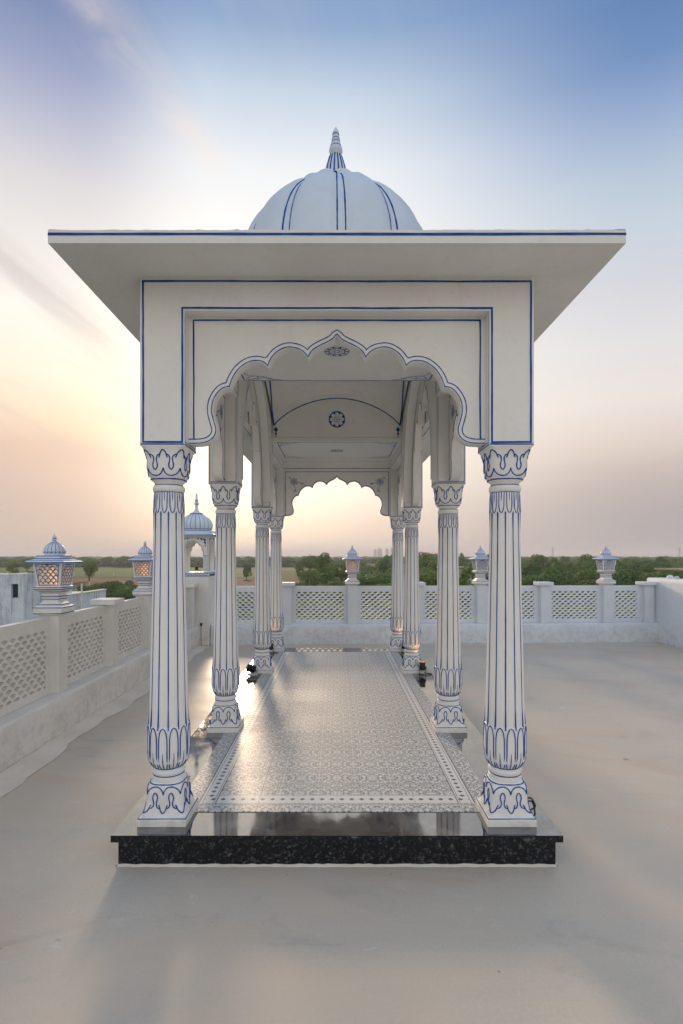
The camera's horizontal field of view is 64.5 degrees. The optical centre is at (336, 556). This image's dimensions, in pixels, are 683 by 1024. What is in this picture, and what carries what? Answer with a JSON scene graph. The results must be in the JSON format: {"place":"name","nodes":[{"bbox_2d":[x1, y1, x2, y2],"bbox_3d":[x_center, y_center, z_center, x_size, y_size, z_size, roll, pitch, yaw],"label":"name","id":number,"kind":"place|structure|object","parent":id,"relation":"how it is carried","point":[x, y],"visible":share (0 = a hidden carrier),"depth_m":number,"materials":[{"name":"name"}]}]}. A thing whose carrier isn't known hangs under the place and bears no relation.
{"place":"outdoors","nodes":[
{"label":"outdoors","id":0,"kind":"place"},
{"bbox_2d":[0,573,71,625],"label":"neighbour building","id":1,"kind":"structure","parent":0,"point":[20,598],"depth_m":25.00,"materials":[{"name":"white paint"}]},
{"bbox_2d":[31,566,132,567],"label":"green field","id":2,"kind":"structure","parent":0,"point":[110,567],"depth_m":407.00,"materials":[{"name":"green plant"}]},
{"bbox_2d":[101,557,112,566],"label":"tree","id":3,"kind":"object","parent":2,"relation":"on","point":[106,561],"visible":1,"depth_m":433.71,"materials":[{"name":"green plant"}]},
{"bbox_2d":[116,556,129,566],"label":"tree","id":4,"kind":"object","parent":2,"relation":"on","point":[122,559],"visible":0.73,"depth_m":422.27,"materials":[{"name":"green plant"}]},
{"bbox_2d":[0,568,269,576],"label":"green field","id":5,"kind":"structure","parent":0,"point":[108,572],"depth_m":282.81,"materials":[{"name":"green plant"}]},
{"bbox_2d":[5,560,21,572],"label":"tree","id":6,"kind":"object","parent":5,"relation":"on","point":[11,565],"visible":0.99,"depth_m":258.26,"materials":[{"name":"green plant"}]},
{"bbox_2d":[20,559,32,571],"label":"tree","id":7,"kind":"object","parent":5,"relation":"on","point":[26,566],"visible":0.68,"depth_m":299.09,"materials":[{"name":"green plant"}]},
{"bbox_2d":[72,578,294,586],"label":"ploughed field","id":8,"kind":"structure","parent":0,"point":[93,581],"depth_m":182.55,"materials":[{"name":"soil"}]},
{"bbox_2d":[83,559,97,580],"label":"tree","id":9,"kind":"object","parent":8,"relation":"on","point":[90,568],"visible":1,"depth_m":184.20,"materials":[{"name":"green plant"}]},
{"bbox_2d":[243,565,251,578],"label":"tree","id":10,"kind":"object","parent":8,"relation":"on","point":[247,570],"visible":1,"depth_m":199.86,"materials":[{"name":"green plant"}]},
{"bbox_2d":[251,567,338,570],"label":"pale field","id":11,"kind":"structure","parent":0,"point":[289,568],"depth_m":374.14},
{"bbox_2d":[0,563,635,618],"bbox_3d":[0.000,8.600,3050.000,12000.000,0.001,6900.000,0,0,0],"label":"ground","id":12,"kind":"structure","parent":0,"point":[289,576],"depth_m":217.45,"materials":[{"name":"brown soil"}]},
{"bbox_2d":[76,584,88,590],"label":"bush","id":13,"kind":"object","parent":12,"relation":"on","point":[79,587],"visible":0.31,"depth_m":111.32,"materials":[{"name":"green plant"}]},
{"bbox_2d":[66,589,106,610],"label":"neighbour building","id":14,"kind":"structure","parent":12,"relation":"on","point":[73,597],"depth_m":29.58,"materials":[{"name":"white paint"}]},
{"bbox_2d":[81,583,82,608],"bbox_3d":[-13.500,2.625,28.600,0.092,2.350,0.092,0,0,23],"label":"vent pipe","id":15,"kind":"object","parent":14,"relation":"attached to","point":[81,595],"visible":0.65,"depth_m":28.59,"materials":[{"name":"paint"}]},
{"bbox_2d":[86,583,101,590],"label":"bush","id":16,"kind":"object","parent":12,"relation":"on","point":[91,586],"visible":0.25,"depth_m":107.44,"materials":[{"name":"green plant"}]},
{"bbox_2d":[89,581,115,597],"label":"bush","id":17,"kind":"object","parent":12,"relation":"on","point":[106,586],"visible":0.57,"depth_m":103.07,"materials":[{"name":"green plant"}]},
{"bbox_2d":[107,580,123,596],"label":"bush","id":18,"kind":"object","parent":12,"relation":"on","point":[116,584],"visible":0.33,"depth_m":105.23,"materials":[{"name":"green plant"}]},
{"bbox_2d":[111,588,132,599],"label":"bush","id":19,"kind":"object","parent":12,"relation":"on","point":[118,593],"visible":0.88,"depth_m":96.52,"materials":[{"name":"green plant"}]},
{"bbox_2d":[116,585,134,599],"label":"bush","id":20,"kind":"object","parent":12,"relation":"on","point":[124,587],"visible":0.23,"depth_m":101.55,"materials":[{"name":"green plant"}]},
{"bbox_2d":[125,583,137,598],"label":"bush","id":21,"kind":"object","parent":12,"relation":"on","point":[131,585],"visible":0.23,"depth_m":108.97,"materials":[{"name":"green plant"}]},
{"bbox_2d":[295,561,303,577],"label":"tree","id":22,"kind":"object","parent":12,"relation":"on","point":[299,567],"visible":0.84,"depth_m":210.87,"materials":[{"name":"green plant"}]},
{"bbox_2d":[296,582,307,585],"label":"bush","id":23,"kind":"object","parent":12,"relation":"on","point":[303,583],"visible":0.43,"depth_m":132.22,"materials":[{"name":"green plant"}]},
{"bbox_2d":[302,555,316,569],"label":"tree","id":24,"kind":"object","parent":12,"relation":"on","point":[307,562],"visible":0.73,"depth_m":233.42,"materials":[{"name":"green plant"}]},
{"bbox_2d":[298,592,322,595],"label":"bush","id":25,"kind":"object","parent":12,"relation":"on","point":[308,594],"visible":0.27,"depth_m":105.15,"materials":[{"name":"green plant"}]},
{"bbox_2d":[297,569,324,582],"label":"tree","id":26,"kind":"object","parent":12,"relation":"on","point":[308,574],"visible":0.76,"depth_m":139.46,"materials":[{"name":"green plant"}]},
{"bbox_2d":[308,580,319,585],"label":"bush","id":27,"kind":"object","parent":12,"relation":"on","point":[314,583],"visible":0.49,"depth_m":132.26,"materials":[{"name":"green plant"}]},
{"bbox_2d":[310,552,336,580],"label":"tree","id":28,"kind":"object","parent":12,"relation":"on","point":[321,560],"visible":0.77,"depth_m":163.78,"materials":[{"name":"green plant"}]},
{"bbox_2d":[316,581,333,595],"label":"bush","id":29,"kind":"object","parent":12,"relation":"on","point":[327,584],"visible":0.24,"depth_m":115.88,"materials":[{"name":"green plant"}]},
{"bbox_2d":[315,571,341,583],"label":"tree","id":30,"kind":"object","parent":12,"relation":"on","point":[325,577],"visible":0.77,"depth_m":127.25,"materials":[{"name":"green plant"}]},
{"bbox_2d":[330,581,342,585],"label":"bush","id":31,"kind":"object","parent":12,"relation":"on","point":[337,583],"visible":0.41,"depth_m":115.70,"materials":[{"name":"green plant"}]},
{"bbox_2d":[326,562,348,580],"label":"tree","id":32,"kind":"object","parent":12,"relation":"on","point":[341,574],"visible":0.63,"depth_m":149.23,"materials":[{"name":"green plant"}]},
{"bbox_2d":[0,556,682,566],"bbox_3d":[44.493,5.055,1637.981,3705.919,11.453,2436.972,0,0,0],"label":"distant woodland","id":33,"kind":"object","parent":12,"relation":"on","point":[287,561],"visible":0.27,"depth_m":446.81,"materials":[{"name":"green plant"}]},
{"bbox_2d":[327,592,375,602],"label":"tree","id":34,"kind":"object","parent":12,"relation":"on","point":[342,595],"visible":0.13,"depth_m":90.30,"materials":[{"name":"green plant"}]},
{"bbox_2d":[357,571,375,576],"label":"tree","id":35,"kind":"object","parent":12,"relation":"on","point":[365,572],"visible":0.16,"depth_m":134.87,"materials":[{"name":"green plant"}]},
{"bbox_2d":[360,564,376,571],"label":"tree","id":36,"kind":"object","parent":12,"relation":"on","point":[369,568],"visible":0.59,"depth_m":198.67,"materials":[{"name":"green plant"}]},
{"bbox_2d":[356,574,381,594],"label":"tree","id":37,"kind":"object","parent":12,"relation":"on","point":[362,579],"visible":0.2,"depth_m":117.14,"materials":[{"name":"green plant"}]},
{"bbox_2d":[371,558,379,564],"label":"tree","id":38,"kind":"object","parent":12,"relation":"on","point":[373,560],"visible":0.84,"depth_m":460.59,"materials":[{"name":"green plant"}]},
{"bbox_2d":[364,573,391,585],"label":"tree","id":39,"kind":"object","parent":12,"relation":"on","point":[379,579],"visible":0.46,"depth_m":107.76,"materials":[{"name":"green plant"}]},
{"bbox_2d":[373,583,391,597],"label":"tree","id":40,"kind":"object","parent":12,"relation":"on","point":[385,584],"visible":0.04,"depth_m":90.78,"materials":[{"name":"green plant"}]},
{"bbox_2d":[376,558,389,572],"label":"tree","id":41,"kind":"object","parent":12,"relation":"on","point":[384,561],"visible":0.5,"depth_m":177.66,"materials":[{"name":"green plant"}]},
{"bbox_2d":[384,555,391,560],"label":"tree","id":42,"kind":"object","parent":12,"relation":"on","point":[388,557],"visible":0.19,"depth_m":245.92,"materials":[{"name":"green plant"}]},
{"bbox_2d":[388,559,404,571],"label":"tree","id":43,"kind":"object","parent":12,"relation":"on","point":[390,564],"visible":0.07,"depth_m":160.17,"materials":[{"name":"green plant"}]},
{"bbox_2d":[419,558,432,571],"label":"tree","id":44,"kind":"object","parent":12,"relation":"on","point":[425,562],"visible":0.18,"depth_m":158.63,"materials":[{"name":"green plant"}]},
{"bbox_2d":[419,566,434,581],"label":"tree","id":45,"kind":"object","parent":12,"relation":"on","point":[425,568],"visible":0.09,"depth_m":117.76,"materials":[{"name":"green plant"}]},
{"bbox_2d":[419,570,436,599],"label":"tree","id":46,"kind":"object","parent":12,"relation":"on","point":[428,578],"visible":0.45,"depth_m":105.11,"materials":[{"name":"green plant"}]},
{"bbox_2d":[418,552,437,561],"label":"tree","id":47,"kind":"object","parent":12,"relation":"on","point":[426,555],"visible":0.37,"depth_m":238.03,"materials":[{"name":"green plant"}]},
{"bbox_2d":[427,560,437,569],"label":"tree","id":48,"kind":"object","parent":12,"relation":"on","point":[433,564],"visible":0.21,"depth_m":145.87,"materials":[{"name":"green plant"}]},
{"bbox_2d":[237,581,636,619],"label":"scrub","id":49,"kind":"object","parent":12,"relation":"on","point":[372,609],"visible":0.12,"depth_m":81.16,"materials":[{"name":"green plant"}]},
{"bbox_2d":[436,566,470,609],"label":"village house","id":50,"kind":"structure","parent":12,"relation":"on","point":[460,569],"depth_m":84.00,"materials":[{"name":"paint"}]},
{"bbox_2d":[458,560,467,566],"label":"tree","id":51,"kind":"object","parent":12,"relation":"on","point":[462,562],"visible":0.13,"depth_m":202.77,"materials":[{"name":"green plant"}]},
{"bbox_2d":[459,562,474,609],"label":"tree","id":52,"kind":"object","parent":12,"relation":"on","point":[465,574],"visible":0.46,"depth_m":71.48,"materials":[{"name":"green plant"}]},
{"bbox_2d":[521,559,532,563],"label":"tree","id":53,"kind":"object","parent":12,"relation":"on","point":[528,561],"visible":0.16,"depth_m":242.45,"materials":[{"name":"green plant"}]},
{"bbox_2d":[521,562,544,575],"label":"tree","id":54,"kind":"object","parent":12,"relation":"on","point":[531,569],"visible":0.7,"depth_m":148.68,"materials":[{"name":"green plant"}]},
{"bbox_2d":[531,554,549,569],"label":"tree","id":55,"kind":"object","parent":12,"relation":"on","point":[542,560],"visible":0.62,"depth_m":218.69,"materials":[{"name":"green plant"}]},
{"bbox_2d":[521,575,562,594],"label":"tree","id":56,"kind":"object","parent":12,"relation":"on","point":[528,580],"visible":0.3,"depth_m":103.44,"materials":[{"name":"green plant"}]},
{"bbox_2d":[544,561,552,568],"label":"tree","id":57,"kind":"object","parent":12,"relation":"on","point":[548,564],"visible":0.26,"depth_m":184.59,"materials":[{"name":"green plant"}]},
{"bbox_2d":[538,566,562,576],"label":"tree","id":58,"kind":"object","parent":12,"relation":"on","point":[550,570],"visible":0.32,"depth_m":114.91,"materials":[{"name":"green plant"}]},
{"bbox_2d":[535,574,575,599],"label":"tree","id":59,"kind":"object","parent":12,"relation":"on","point":[558,579],"visible":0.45,"depth_m":96.99,"materials":[{"name":"green plant"}]},
{"bbox_2d":[551,561,575,574],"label":"tree","id":60,"kind":"object","parent":12,"relation":"on","point":[557,564],"visible":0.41,"depth_m":148.28,"materials":[{"name":"green plant"}]},
{"bbox_2d":[560,556,569,561],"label":"tree","id":61,"kind":"object","parent":12,"relation":"on","point":[567,559],"visible":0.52,"depth_m":310.04,"materials":[{"name":"green plant"}]},
{"bbox_2d":[559,561,575,570],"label":"tree","id":62,"kind":"object","parent":12,"relation":"on","point":[563,563],"visible":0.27,"depth_m":218.69,"materials":[{"name":"green plant"}]},
{"bbox_2d":[563,569,580,582],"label":"tree","id":63,"kind":"object","parent":12,"relation":"on","point":[566,573],"visible":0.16,"depth_m":128.25,"materials":[{"name":"green plant"}]},
{"bbox_2d":[572,554,595,571],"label":"tree","id":64,"kind":"object","parent":12,"relation":"on","point":[587,558],"visible":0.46,"depth_m":200.45,"materials":[{"name":"green plant"}]},
{"bbox_2d":[570,568,599,598],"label":"tree","id":65,"kind":"object","parent":12,"relation":"on","point":[585,576],"visible":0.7,"depth_m":106.19,"materials":[{"name":"green plant"}]},
{"bbox_2d":[577,561,597,571],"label":"tree","id":66,"kind":"object","parent":12,"relation":"on","point":[581,567],"visible":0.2,"depth_m":148.27,"materials":[{"name":"green plant"}]},
{"bbox_2d":[592,578,621,594],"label":"tree","id":67,"kind":"object","parent":12,"relation":"on","point":[594,581],"visible":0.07,"depth_m":95.03,"materials":[{"name":"green plant"}]},
{"bbox_2d":[614,562,632,570],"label":"tree","id":68,"kind":"object","parent":12,"relation":"on","point":[622,566],"visible":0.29,"depth_m":146.72,"materials":[{"name":"green plant"}]},
{"bbox_2d":[620,558,631,563],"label":"tree","id":69,"kind":"object","parent":12,"relation":"on","point":[626,560],"visible":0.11,"depth_m":223.63,"materials":[{"name":"green plant"}]},
{"bbox_2d":[612,570,640,594],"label":"tree","id":70,"kind":"object","parent":12,"relation":"on","point":[627,577],"visible":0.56,"depth_m":106.07,"materials":[{"name":"green plant"}]},
{"bbox_2d":[612,569,644,584],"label":"tree","id":71,"kind":"object","parent":12,"relation":"on","point":[641,577],"visible":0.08,"depth_m":115.84,"materials":[{"name":"green plant"}]},
{"bbox_2d":[627,559,638,570],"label":"tree","id":72,"kind":"object","parent":12,"relation":"on","point":[631,561],"visible":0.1,"depth_m":204.66,"materials":[{"name":"green plant"}]},
{"bbox_2d":[630,560,655,572],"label":"tree","id":73,"kind":"object","parent":12,"relation":"on","point":[638,564],"visible":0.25,"depth_m":180.00,"materials":[{"name":"green plant"}]},
{"bbox_2d":[641,564,663,573],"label":"tree","id":74,"kind":"object","parent":12,"relation":"on","point":[648,568],"visible":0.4,"depth_m":147.45,"materials":[{"name":"green plant"}]},
{"bbox_2d":[638,559,666,572],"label":"tree","id":75,"kind":"object","parent":12,"relation":"on","point":[656,563],"visible":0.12,"depth_m":162.47,"materials":[{"name":"green plant"}]},
{"bbox_2d":[655,556,668,562],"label":"tree","id":76,"kind":"object","parent":12,"relation":"on","point":[658,559],"visible":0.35,"depth_m":247.99,"materials":[{"name":"green plant"}]},
{"bbox_2d":[644,570,681,580],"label":"tree","id":77,"kind":"object","parent":12,"relation":"on","point":[648,575],"visible":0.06,"depth_m":121.70,"materials":[{"name":"green plant"}]},
{"bbox_2d":[658,562,673,567],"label":"tree","id":78,"kind":"object","parent":12,"relation":"on","point":[668,565],"visible":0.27,"depth_m":222.67,"materials":[{"name":"green plant"}]},
{"bbox_2d":[652,570,682,578],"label":"tree","id":79,"kind":"object","parent":12,"relation":"on","point":[663,573],"visible":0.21,"depth_m":92.37,"materials":[{"name":"green plant"}]},
{"bbox_2d":[654,568,682,570],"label":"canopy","id":80,"kind":"object","parent":12,"relation":"on","point":[676,569],"visible":1,"depth_m":14.41,"materials":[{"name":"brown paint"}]},
{"bbox_2d":[668,557,677,564],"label":"tree","id":81,"kind":"object","parent":12,"relation":"on","point":[674,559],"visible":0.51,"depth_m":316.43,"materials":[{"name":"green plant"}]},
{"bbox_2d":[670,562,682,567],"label":"tree","id":82,"kind":"object","parent":12,"relation":"on","point":[678,563],"visible":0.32,"depth_m":248.75,"materials":[{"name":"green plant"}]},
{"bbox_2d":[0,0,682,556],"label":"sky","id":83,"kind":"structure","parent":0,"point":[115,114],"materials":[{"name":"blue"}]},
{"bbox_2d":[377,548,381,555],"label":"apartment tower","id":84,"kind":"structure","parent":0,"point":[379,551],"depth_m":2692.00,"materials":[{"name":"grey paint"}]},
{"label":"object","id":85,"kind":"structure","parent":0,"visible":0},
{"bbox_2d":[0,642,682,1023],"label":"terrace floor","id":86,"kind":"structure","parent":85,"relation":"on","point":[588,928],"depth_m":2.48,"materials":[{"name":"grey concrete"}]},
{"bbox_2d":[0,583,198,772],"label":"parapet wall","id":87,"kind":"structure","parent":86,"relation":"on","point":[60,674],"depth_m":5.02,"materials":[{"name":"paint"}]},
{"bbox_2d":[24,534,82,614],"bbox_3d":[-2.590,0.161,4.960,0.361,0.732,0.361,0,0,0],"label":"lantern","id":88,"kind":"object","parent":87,"relation":"on","point":[54,564],"visible":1,"depth_m":4.86,"materials":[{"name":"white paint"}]},
{"bbox_2d":[127,541,152,595],"bbox_3d":[-2.590,0.161,7.300,0.361,0.732,0.361,0,0,0],"label":"lantern","id":89,"kind":"object","parent":87,"relation":"on","point":[142,561],"visible":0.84,"depth_m":7.19,"materials":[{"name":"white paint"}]},
{"bbox_2d":[0,646,208,797],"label":"cement fillet","id":90,"kind":"object","parent":86,"relation":"on","point":[15,775],"visible":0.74,"depth_m":4.66,"materials":[{"name":"grey concrete"}]},
{"bbox_2d":[184,493,215,645],"bbox_3d":[-2.575,0.217,9.920,0.779,2.764,0.779,0,0,-1],"label":"corner turret","id":91,"kind":"object","parent":86,"relation":"on","point":[198,525],"visible":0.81,"depth_m":9.64,"materials":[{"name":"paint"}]},
{"bbox_2d":[48,127,625,866],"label":"pavilion","id":92,"kind":"structure","parent":86,"relation":"on","point":[334,319],"depth_m":2.95,"materials":[{"name":"white stone"}]},
{"bbox_2d":[246,664,256,673],"bbox_3d":[-1.034,1.362,6.517,0.131,0.132,0.093,0,0,-20],"label":"floodlight","id":93,"kind":"object","parent":92,"relation":"on","point":[250,668],"visible":0.98,"depth_m":6.49,"materials":[{"name":"black metal"}]},
{"bbox_2d":[247,672,257,675],"bbox_3d":[-1.005,1.406,6.430,0.122,0.036,0.112,0,0,0],"label":"cable coil","id":94,"kind":"object","parent":92,"relation":"on","point":[252,674],"visible":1,"depth_m":6.39,"materials":[{"name":"grey plastic"}]},
{"bbox_2d":[269,643,276,653],"bbox_3d":[-0.936,1.353,7.947,0.159,0.152,0.093,0,0,0],"label":"spotlight","id":95,"kind":"object","parent":92,"relation":"attached to","point":[271,648],"visible":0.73,"depth_m":7.92,"materials":[{"name":"black metal"}]},
{"bbox_2d":[419,662,431,674],"bbox_3d":[1.069,1.353,6.544,0.159,0.152,0.089,0,0,0],"label":"spotlight","id":96,"kind":"object","parent":92,"relation":"attached to","point":[422,666],"visible":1,"depth_m":6.52,"materials":[{"name":"black metal"}]},
{"bbox_2d":[527,797,535,815],"bbox_3d":[1.068,1.382,3.019,0.067,0.092,0.115,0,0,-42],"label":"cable","id":97,"kind":"object","parent":92,"relation":"on","point":[533,803],"visible":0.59,"depth_m":2.98,"materials":[{"name":"black plastic"}]},
{"bbox_2d":[210,581,657,644],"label":"parapet wall","id":98,"kind":"structure","parent":86,"relation":"on","point":[542,626],"depth_m":9.99,"materials":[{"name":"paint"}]},
{"bbox_2d":[343,545,361,584],"bbox_3d":[0.283,0.161,9.976,0.361,0.732,0.361,0,0,-2],"label":"lantern","id":99,"kind":"object","parent":98,"relation":"on","point":[352,559],"visible":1,"depth_m":9.87,"materials":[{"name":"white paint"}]},
{"bbox_2d":[469,545,488,584],"bbox_3d":[2.671,0.161,10.074,0.361,0.732,0.361,0,0,-2],"label":"lantern","id":100,"kind":"object","parent":98,"relation":"on","point":[480,561],"visible":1,"depth_m":9.97,"materials":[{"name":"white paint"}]},
{"bbox_2d":[593,546,618,583],"bbox_3d":[5.059,0.161,10.171,0.361,0.732,0.361,0,0,-2],"label":"lantern","id":101,"kind":"object","parent":98,"relation":"on","point":[605,561],"visible":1,"depth_m":10.08,"materials":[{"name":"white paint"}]},
{"bbox_2d":[647,578,682,648],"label":"solid wall","id":102,"kind":"structure","parent":86,"relation":"on","point":[669,606],"depth_m":9.71,"materials":[{"name":"paint"}]}
]}

